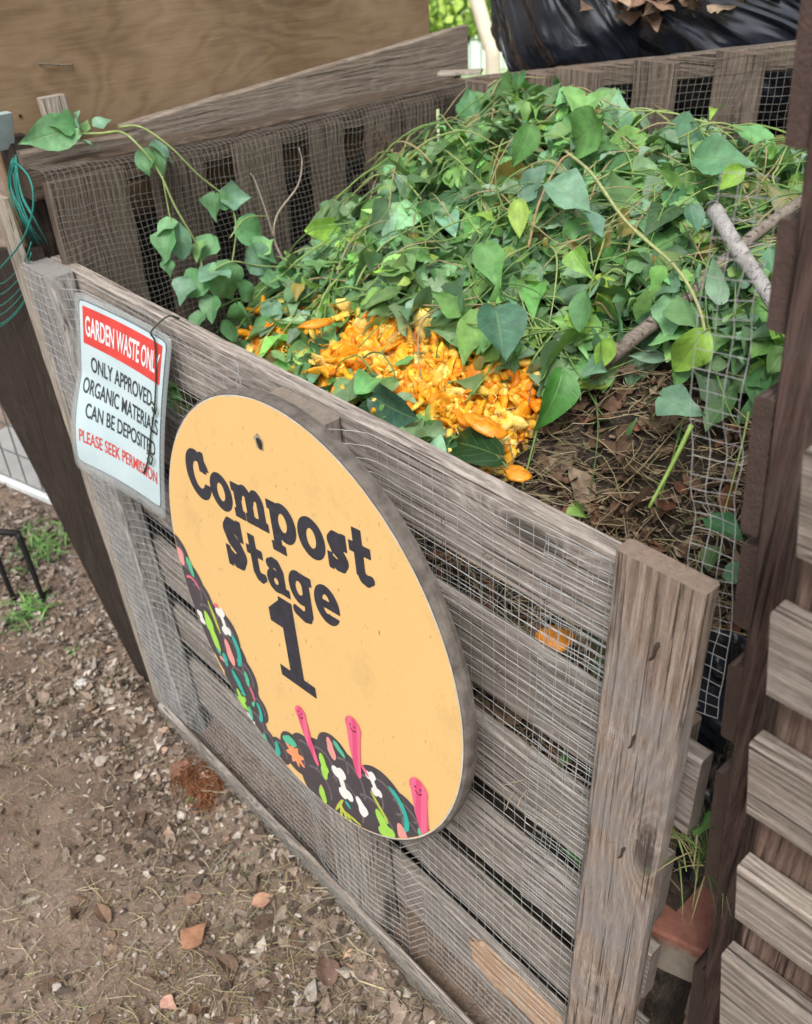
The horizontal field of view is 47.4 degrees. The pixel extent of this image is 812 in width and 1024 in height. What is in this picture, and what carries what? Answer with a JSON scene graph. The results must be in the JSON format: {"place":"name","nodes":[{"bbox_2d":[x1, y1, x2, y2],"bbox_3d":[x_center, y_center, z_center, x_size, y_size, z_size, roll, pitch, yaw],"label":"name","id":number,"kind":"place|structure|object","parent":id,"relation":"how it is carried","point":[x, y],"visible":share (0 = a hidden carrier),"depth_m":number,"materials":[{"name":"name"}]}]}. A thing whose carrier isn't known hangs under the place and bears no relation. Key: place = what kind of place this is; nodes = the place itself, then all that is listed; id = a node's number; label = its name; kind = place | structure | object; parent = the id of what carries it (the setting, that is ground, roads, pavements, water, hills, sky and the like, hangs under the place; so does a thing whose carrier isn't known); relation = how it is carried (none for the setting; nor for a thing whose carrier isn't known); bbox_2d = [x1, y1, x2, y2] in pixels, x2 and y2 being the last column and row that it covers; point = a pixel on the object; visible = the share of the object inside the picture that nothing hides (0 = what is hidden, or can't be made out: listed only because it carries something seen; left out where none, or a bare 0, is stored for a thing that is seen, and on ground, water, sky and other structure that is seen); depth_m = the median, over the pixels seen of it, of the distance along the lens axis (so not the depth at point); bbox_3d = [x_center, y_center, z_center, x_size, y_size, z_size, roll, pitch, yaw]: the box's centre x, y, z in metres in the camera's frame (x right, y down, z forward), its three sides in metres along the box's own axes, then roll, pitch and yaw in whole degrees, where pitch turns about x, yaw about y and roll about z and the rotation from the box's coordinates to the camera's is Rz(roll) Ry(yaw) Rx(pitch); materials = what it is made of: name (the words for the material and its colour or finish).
{"place":"outdoors","nodes":[
{"label":"outdoors","id":0,"kind":"place"},
{"bbox_2d":[0,2,525,1023],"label":"ground","id":1,"kind":"structure","parent":0,"point":[66,888],"depth_m":1.71,"materials":[{"name":"soil"}]},
{"bbox_2d":[0,529,45,601],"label":"garden fork","id":2,"kind":"object","parent":1,"relation":"on","point":[17,534],"visible":0.94,"depth_m":2.31,"materials":[{"name":"black metal"}]},
{"bbox_2d":[0,403,51,504],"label":"wire crate","id":3,"kind":"object","parent":1,"relation":"on","point":[17,472],"visible":0.16,"depth_m":2.86,"materials":[{"name":"white metal"}]},
{"bbox_2d":[0,587,68,634],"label":"grass tuft","id":4,"kind":"object","parent":1,"relation":"on","point":[28,610],"visible":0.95,"depth_m":2.33,"materials":[{"name":"green plant"}]},
{"bbox_2d":[8,514,74,574],"bbox_3d":[-0.975,0.070,2.583,0.350,0.029,0.274,-29,43,-32],"label":"grass tuft","id":5,"kind":"object","parent":1,"relation":"on","point":[39,542],"visible":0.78,"depth_m":2.55,"materials":[{"name":"green plant"}]},
{"bbox_2d":[52,982,61,990],"bbox_3d":[-0.581,0.791,1.539,0.016,0.010,0.016,-6,35,-4],"label":"stone","id":6,"kind":"object","parent":1,"relation":"on","point":[56,986],"visible":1,"depth_m":1.54,"materials":[{"name":"white stone"}]},
{"bbox_2d":[0,247,151,686],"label":"leaning board","id":7,"kind":"object","parent":1,"relation":"on","point":[29,403],"visible":0.51,"depth_m":1.91,"materials":[{"name":"brown wood"}]},
{"bbox_2d":[0,111,161,702],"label":"corner post","id":8,"kind":"object","parent":1,"relation":"on","point":[10,140],"visible":0.38,"depth_m":1.57,"materials":[{"name":"brown wood"}]},
{"bbox_2d":[0,155,47,326],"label":"green twine","id":9,"kind":"object","parent":8,"relation":"attached to","point":[14,166],"visible":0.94,"depth_m":1.48,"materials":[{"name":"teal plastic"}]},
{"bbox_2d":[16,132,142,165],"bbox_3d":[-0.543,-0.595,1.562,0.216,0.070,0.021,-29,43,-32],"label":"short board","id":10,"kind":"object","parent":8,"relation":"attached to","point":[32,155],"visible":0.28,"depth_m":1.54,"materials":[{"name":"brown wood"}]},
{"bbox_2d":[36,93,69,115],"bbox_3d":[-0.571,-0.627,1.542,0.056,0.125,0.019,-29,43,-32],"label":"wood offcut","id":11,"kind":"object","parent":10,"relation":"on","point":[54,103],"visible":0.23,"depth_m":1.50,"materials":[{"name":"beige wood"}]},
{"bbox_2d":[76,678,88,686],"bbox_3d":[-0.742,0.390,2.121,0.030,0.018,0.028,-29,43,-32],"label":"stone","id":12,"kind":"object","parent":1,"relation":"on","point":[79,683],"visible":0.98,"depth_m":2.11,"materials":[{"name":"white stone"}]},
{"bbox_2d":[160,994,176,1009],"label":"dry leaf","id":13,"kind":"object","parent":1,"relation":"on","point":[166,1001],"visible":1,"depth_m":1.50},
{"bbox_2d":[169,756,190,782],"bbox_3d":[-0.453,0.515,1.873,0.040,0.036,0.058,-4,35,-1],"label":"husk piece","id":14,"kind":"object","parent":1,"relation":"on","point":[175,765],"visible":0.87,"depth_m":1.86,"materials":[{"name":"brown plant"}]},
{"bbox_2d":[180,922,205,948],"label":"dry leaf","id":15,"kind":"object","parent":1,"relation":"on","point":[191,937],"visible":1,"depth_m":1.59,"materials":[{"name":"orange plant"}]},
{"bbox_2d":[167,745,238,818],"bbox_3d":[-0.409,0.535,1.849,0.181,0.047,0.145,9,37,17],"label":"coir clump","id":16,"kind":"object","parent":1,"relation":"on","point":[194,786],"visible":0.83,"depth_m":1.83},
{"bbox_2d":[0,0,428,246],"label":"plywood sheet","id":17,"kind":"object","parent":1,"relation":"on","point":[116,62],"visible":0.41,"depth_m":1.64,"materials":[{"name":"brown wood"}]},
{"bbox_2d":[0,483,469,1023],"bbox_3d":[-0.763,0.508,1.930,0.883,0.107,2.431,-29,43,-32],"label":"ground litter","id":18,"kind":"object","parent":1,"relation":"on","point":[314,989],"visible":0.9,"depth_m":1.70,"materials":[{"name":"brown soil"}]},
{"bbox_2d":[252,892,273,907],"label":"dry leaf","id":19,"kind":"object","parent":18,"relation":"on","point":[257,901],"visible":0.97,"depth_m":1.64,"materials":[{"name":"orange plant"}]},
{"bbox_2d":[316,952,339,986],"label":"dry leaf","id":20,"kind":"object","parent":18,"relation":"on","point":[324,973],"visible":1,"depth_m":1.52,"materials":[{"name":"brown plant"}]},
{"bbox_2d":[343,949,357,967],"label":"dry leaf","id":21,"kind":"object","parent":18,"relation":"on","point":[346,954],"visible":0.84,"depth_m":1.55,"materials":[{"name":"beige plant"}]},
{"bbox_2d":[358,980,467,1013],"bbox_3d":[0.009,0.778,1.481,0.185,0.004,0.006,9,37,16],"label":"fallen straw","id":22,"kind":"object","parent":18,"relation":"on","point":[387,990],"visible":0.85,"depth_m":1.50,"materials":[{"name":"beige plant"}]},
{"bbox_2d":[17,77,471,665],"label":"pallet wall","id":23,"kind":"structure","parent":1,"relation":"on","point":[89,207],"depth_m":1.65,"materials":[{"name":"brown wood"}]},
{"bbox_2d":[116,24,467,180],"bbox_3d":[-0.180,-0.821,1.820,0.843,0.149,0.021,-29,43,-32],"label":"grey plank","id":24,"kind":"object","parent":23,"relation":"on","point":[427,58],"visible":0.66,"depth_m":1.82,"materials":[{"name":"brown wood"}]},
{"bbox_2d":[236,827,300,885],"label":"grass tuft","id":25,"kind":"object","parent":1,"relation":"on","point":[252,854],"visible":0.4,"depth_m":1.72,"materials":[{"name":"plant"}]},
{"bbox_2d":[134,143,403,313],"bbox_3d":[-0.277,-0.312,2.219,0.860,1.010,0.268,-29,43,-32],"label":"wire mesh","id":26,"kind":"object","parent":1,"relation":"on","point":[223,245],"visible":0.06,"depth_m":1.84,"materials":[{"name":"grey metal"}]},
{"bbox_2d":[21,255,719,1023],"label":"pallet gate","id":27,"kind":"structure","parent":1,"relation":"on","point":[627,729],"depth_m":1.07,"materials":[{"name":"grey wood"}]},
{"bbox_2d":[75,299,166,506],"bbox_3d":[-0.433,-0.159,1.410,0.249,0.324,0.058,21,41,30],"label":"laminated notice","id":28,"kind":"object","parent":27,"relation":"attached to","point":[114,412],"visible":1,"depth_m":1.40,"materials":[{"name":"white plastic"}]},
{"bbox_2d":[143,315,178,473],"bbox_3d":[-0.359,-0.161,1.349,0.100,0.252,0.033,-9,35,-8],"label":"wire tie","id":29,"kind":"object","parent":27,"relation":"attached to","point":[154,403],"visible":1,"depth_m":1.34,"materials":[{"name":"grey metal"}]},
{"bbox_2d":[169,388,476,840],"bbox_3d":[-0.138,0.143,1.208,0.061,0.627,0.628,-29,43,-32],"label":"round sign","id":30,"kind":"object","parent":27,"relation":"attached to","point":[323,613],"visible":1,"depth_m":1.13,"materials":[{"name":"wood"}]},
{"bbox_2d":[673,627,745,888],"bbox_3d":[0.300,0.269,0.982,0.032,0.380,0.071,-29,43,-32],"label":"plastic liner","id":31,"kind":"object","parent":27,"relation":"attached to","point":[713,739],"visible":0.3,"depth_m":0.93,"materials":[{"name":"grey plastic"}]},
{"bbox_2d":[160,129,755,1023],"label":"compost heap","id":32,"kind":"object","parent":1,"relation":"on","point":[666,999],"visible":0.06,"depth_m":1.31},
{"bbox_2d":[163,385,605,902],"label":"old cuttings","id":33,"kind":"object","parent":32,"relation":"on","point":[593,646],"visible":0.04,"depth_m":1.16,"materials":[{"name":"brown plant"}]},
{"bbox_2d":[232,232,750,890],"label":"dry litter","id":34,"kind":"object","parent":32,"relation":"on","point":[560,470],"visible":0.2,"depth_m":1.29,"materials":[{"name":"brown plant"}]},
{"bbox_2d":[231,290,541,482],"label":"pumpkin scraps","id":35,"kind":"object","parent":34,"relation":"on","point":[439,394],"visible":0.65,"depth_m":1.40,"materials":[{"name":"orange food"}]},
{"bbox_2d":[297,318,334,328],"bbox_3d":[-0.145,-0.309,1.502,0.063,0.012,0.028,-29,43,-32],"label":"pumpkin rind","id":36,"kind":"object","parent":35,"relation":"on","point":[316,323],"visible":1,"depth_m":1.50,"materials":[{"name":"orange food"}]},
{"bbox_2d":[461,412,508,438],"bbox_3d":[0.108,-0.121,1.281,0.041,0.025,0.063,-29,43,-32],"label":"pumpkin rind","id":37,"kind":"object","parent":35,"relation":"on","point":[485,425],"visible":1,"depth_m":1.27,"materials":[{"name":"orange food"}]},
{"bbox_2d":[346,122,430,197],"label":"vine leaves","id":38,"kind":"object","parent":34,"relation":"on","point":[379,150],"visible":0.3,"depth_m":1.82,"materials":[{"name":"green plant"}]},
{"bbox_2d":[162,70,806,766],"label":"vine cuttings","id":39,"kind":"object","parent":34,"relation":"on","point":[662,304],"visible":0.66,"depth_m":1.45,"materials":[{"name":"green plant"}]},
{"bbox_2d":[19,109,325,343],"bbox_3d":[-0.362,-0.461,1.544,0.470,0.397,0.152,-7,35,-6],"label":"trailing vine","id":40,"kind":"object","parent":39,"relation":"on","point":[51,131],"visible":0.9,"depth_m":1.56,"materials":[{"name":"green plant"}]},
{"bbox_2d":[250,173,274,238],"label":"bare twig","id":41,"kind":"object","parent":39,"relation":"on","point":[264,207],"visible":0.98,"depth_m":1.63,"materials":[{"name":"brown wood"}]},
{"bbox_2d":[273,148,302,259],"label":"bare twig","id":42,"kind":"object","parent":39,"relation":"on","point":[277,214],"visible":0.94,"depth_m":1.68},
{"bbox_2d":[367,382,418,427],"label":"vine leaf","id":43,"kind":"object","parent":39,"relation":"on","point":[397,411],"visible":0.74,"depth_m":1.35,"materials":[{"name":"green plant"}]},
{"bbox_2d":[447,426,508,469],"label":"vine leaf","id":44,"kind":"object","parent":39,"relation":"on","point":[474,447],"visible":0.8,"depth_m":1.28,"materials":[{"name":"green plant"}]},
{"bbox_2d":[472,240,505,290],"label":"vine leaf","id":45,"kind":"object","parent":39,"relation":"on","point":[488,258],"visible":1,"depth_m":1.39,"materials":[{"name":"green plant"}]},
{"bbox_2d":[477,302,527,362],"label":"vine leaf","id":46,"kind":"object","parent":39,"relation":"on","point":[502,327],"visible":1,"depth_m":1.30,"materials":[{"name":"green plant"}]},
{"bbox_2d":[508,195,528,238],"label":"vine leaf","id":47,"kind":"object","parent":39,"relation":"on","point":[518,212],"visible":1,"depth_m":1.42,"materials":[{"name":"green plant"}]},
{"bbox_2d":[511,120,540,167],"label":"vine leaf","id":48,"kind":"object","parent":39,"relation":"on","point":[526,139],"visible":1,"depth_m":1.52,"materials":[{"name":"green plant"}]},
{"bbox_2d":[517,163,547,201],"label":"vine leaf","id":49,"kind":"object","parent":39,"relation":"on","point":[527,192],"visible":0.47,"depth_m":1.49,"materials":[{"name":"green plant"}]},
{"bbox_2d":[527,152,572,247],"bbox_3d":[0.226,-0.500,1.478,0.016,0.102,0.182,15,39,24],"label":"forked stalk","id":50,"kind":"object","parent":39,"relation":"on","point":[538,205],"visible":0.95,"depth_m":1.46,"materials":[{"name":"plant"}]},
{"bbox_2d":[532,364,580,433],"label":"vine leaf","id":51,"kind":"object","parent":39,"relation":"on","point":[561,394],"visible":1,"depth_m":1.29,"materials":[{"name":"green plant"}]},
{"bbox_2d":[535,168,590,212],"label":"vine leaf","id":52,"kind":"object","parent":39,"relation":"on","point":[567,189],"visible":1,"depth_m":1.39,"materials":[{"name":"green plant"}]},
{"bbox_2d":[561,245,594,280],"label":"vine leaf","id":53,"kind":"object","parent":39,"relation":"on","point":[576,259],"visible":1,"depth_m":1.29,"materials":[{"name":"green plant"}]},
{"bbox_2d":[569,281,593,332],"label":"vine leaf","id":54,"kind":"object","parent":39,"relation":"on","point":[579,308],"visible":1,"depth_m":1.27,"materials":[{"name":"green plant"}]},
{"bbox_2d":[569,210,604,238],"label":"vine leaf","id":55,"kind":"object","parent":39,"relation":"on","point":[596,221],"visible":1,"depth_m":1.36,"materials":[{"name":"green plant"}]},
{"bbox_2d":[594,333,618,365],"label":"vine leaf","id":56,"kind":"object","parent":39,"relation":"on","point":[608,350],"visible":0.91,"depth_m":1.27,"materials":[{"name":"green plant"}]},
{"bbox_2d":[649,260,680,291],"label":"vine leaf","id":57,"kind":"object","parent":39,"relation":"on","point":[658,274],"visible":1,"depth_m":1.20,"materials":[{"name":"green plant"}]},
{"bbox_2d":[643,384,705,416],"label":"vine leaf","id":58,"kind":"object","parent":39,"relation":"on","point":[673,400],"visible":0.97,"depth_m":1.20,"materials":[{"name":"green plant"}]},
{"bbox_2d":[680,203,704,233],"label":"vine leaf","id":59,"kind":"object","parent":39,"relation":"on","point":[694,214],"visible":1,"depth_m":1.26,"materials":[{"name":"green plant"}]},
{"bbox_2d":[671,327,717,371],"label":"vine leaf","id":60,"kind":"object","parent":39,"relation":"on","point":[682,351],"visible":0.95,"depth_m":1.17,"materials":[{"name":"green plant"}]},
{"bbox_2d":[589,194,801,379],"bbox_3d":[0.403,-0.303,1.271,0.309,0.230,0.046,-9,35,-9],"label":"dead branch","id":61,"kind":"object","parent":39,"relation":"on","point":[640,332],"visible":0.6,"depth_m":1.25,"materials":[{"name":"wood"}]},
{"bbox_2d":[703,200,770,308],"bbox_3d":[0.445,-0.356,1.244,0.038,0.052,0.386,0,35,4],"label":"dead stick","id":62,"kind":"object","parent":61,"relation":"on","point":[739,251],"visible":0.78,"depth_m":1.21,"materials":[{"name":"grey wood"}]},
{"bbox_2d":[677,133,760,174],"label":"vine leaf","id":63,"kind":"object","parent":39,"relation":"on","point":[715,154],"visible":0.8,"depth_m":1.36,"materials":[{"name":"green plant"}]},
{"bbox_2d":[719,163,762,189],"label":"vine leaf","id":64,"kind":"object","parent":39,"relation":"on","point":[728,180],"visible":0.98,"depth_m":1.30,"materials":[{"name":"green plant"}]},
{"bbox_2d":[758,240,774,272],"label":"vine leaf","id":65,"kind":"object","parent":39,"relation":"on","point":[769,263],"visible":0.71,"depth_m":1.18,"materials":[{"name":"green plant"}]},
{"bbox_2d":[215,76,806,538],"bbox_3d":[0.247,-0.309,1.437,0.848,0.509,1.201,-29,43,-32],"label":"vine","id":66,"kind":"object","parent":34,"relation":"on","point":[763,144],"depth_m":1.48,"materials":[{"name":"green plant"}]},
{"bbox_2d":[563,149,705,330],"bbox_3d":[0.323,-0.403,1.352,0.021,0.126,0.533,-10,35,-10],"label":"long stalk","id":67,"kind":"object","parent":66,"relation":"on","point":[633,229],"visible":0.96,"depth_m":1.30,"materials":[{"name":"beige plant"}]},
{"bbox_2d":[504,465,532,482],"bbox_3d":[0.149,-0.055,1.246,0.032,0.012,0.040,-29,43,-32],"label":"pumpkin rind","id":68,"kind":"object","parent":34,"relation":"on","point":[518,473],"visible":1,"depth_m":1.24,"materials":[{"name":"orange food"}]},
{"bbox_2d":[535,624,575,652],"bbox_3d":[0.165,0.135,1.019,0.041,0.012,0.042,-29,43,-32],"label":"pumpkin rind","id":69,"kind":"object","parent":34,"relation":"on","point":[563,640],"visible":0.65,"depth_m":1.01,"materials":[{"name":"orange food"}]},
{"bbox_2d":[648,424,693,508],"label":"thick stalk","id":70,"kind":"object","parent":34,"relation":"on","point":[674,459],"visible":1,"depth_m":1.19,"materials":[{"name":"green plant"}]},
{"bbox_2d":[682,512,743,541],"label":"vine leaf","id":71,"kind":"object","parent":34,"relation":"on","point":[717,526],"visible":0.93,"depth_m":1.10,"materials":[{"name":"green plant"}]},
{"bbox_2d":[429,0,491,78],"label":"garden bush","id":72,"kind":"object","parent":1,"relation":"on","point":[448,11],"visible":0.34,"depth_m":6.59,"materials":[{"name":"green plant"}]},
{"bbox_2d":[432,6,503,76],"bbox_3d":[-0.141,-3.808,7.475,5.368,0.720,0.044,6,36,12],"label":"fence","id":73,"kind":"object","parent":1,"relation":"on","point":[480,55],"visible":0.01,"depth_m":7.38,"materials":[{"name":"white paint"}]},
{"bbox_2d":[469,0,500,109],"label":"bent pipe","id":74,"kind":"object","parent":1,"relation":"on","point":[479,9],"visible":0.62,"depth_m":3.63,"materials":[{"name":"beige plastic"}]},
{"bbox_2d":[457,40,806,155],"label":"pallet wall","id":75,"kind":"structure","parent":1,"relation":"on","point":[737,73],"depth_m":1.59,"materials":[{"name":"brown wood"}]},
{"bbox_2d":[683,1015,687,1023],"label":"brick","id":76,"kind":"object","parent":1,"relation":"on","point":[686,1019],"visible":0.01,"depth_m":1.40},
{"bbox_2d":[684,989,690,1014],"bbox_3d":[0.422,0.692,1.404,0.210,0.075,0.102,15,39,25],"label":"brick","id":77,"kind":"object","parent":76,"relation":"on","point":[687,1008],"visible":0.01,"depth_m":1.37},
{"bbox_2d":[687,0,811,1023],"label":"pallet wall","id":78,"kind":"structure","parent":1,"relation":"on","point":[770,561],"depth_m":0.69,"materials":[{"name":"brown wood"}]},
{"bbox_2d":[691,811,720,835],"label":"sprouting leaf","id":79,"kind":"object","parent":78,"relation":"attached to","point":[702,827],"visible":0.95,"depth_m":0.91,"materials":[{"name":"green plant"}]},
{"bbox_2d":[720,446,811,1023],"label":"pallet gate","id":80,"kind":"structure","parent":1,"relation":"on","point":[766,970],"depth_m":0.69,"materials":[{"name":"brown wood"}]},
{"bbox_2d":[437,68,482,76],"bbox_3d":[0.107,-0.866,1.821,0.088,0.008,0.035,2,35,7],"label":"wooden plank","id":81,"kind":"object","parent":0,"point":[460,72],"visible":1,"depth_m":1.81,"materials":[{"name":"beige wood"}]},
{"bbox_2d":[444,18,506,69],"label":"garden wall","id":82,"kind":"structure","parent":0,"point":[475,55],"depth_m":8.15,"materials":[{"name":"white paint"}]},
{"bbox_2d":[651,884,715,982],"bbox_3d":[0.346,0.507,1.135,0.210,0.075,0.103,15,39,24],"label":"brick","id":83,"kind":"object","parent":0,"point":[680,938],"visible":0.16,"depth_m":1.10,"materials":[{"name":"red brick"}]},
{"bbox_2d":[610,802,738,930],"bbox_3d":[0.307,0.350,0.954,0.179,0.035,0.189,-29,43,-32],"label":"grass tuft","id":84,"kind":"object","parent":83,"relation":"on","point":[696,846],"visible":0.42,"depth_m":0.95,"materials":[{"name":"green plant"}]},
{"bbox_2d":[604,103,797,180],"bbox_3d":[0.940,-0.402,2.191,0.860,1.082,1.350,-29,43,-32],"label":"compost heap","id":85,"kind":"object","parent":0,"point":[674,116],"depth_m":1.92,"materials":[{"name":"green plant"}]},
{"bbox_2d":[490,0,643,103],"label":"rubbish bag","id":86,"kind":"object","parent":85,"relation":"on","point":[534,34],"visible":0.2,"depth_m":1.90,"materials":[{"name":"black plastic"}]},
{"bbox_2d":[636,0,800,136],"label":"rubbish bag","id":87,"kind":"object","parent":85,"relation":"on","point":[682,29],"visible":0.27,"depth_m":1.68,"materials":[{"name":"black plastic"}]},
{"bbox_2d":[579,0,743,31],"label":"dry leaves","id":88,"kind":"object","parent":87,"relation":"on","point":[652,10],"visible":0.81,"depth_m":1.74,"materials":[{"name":"brown plant"}]}
]}

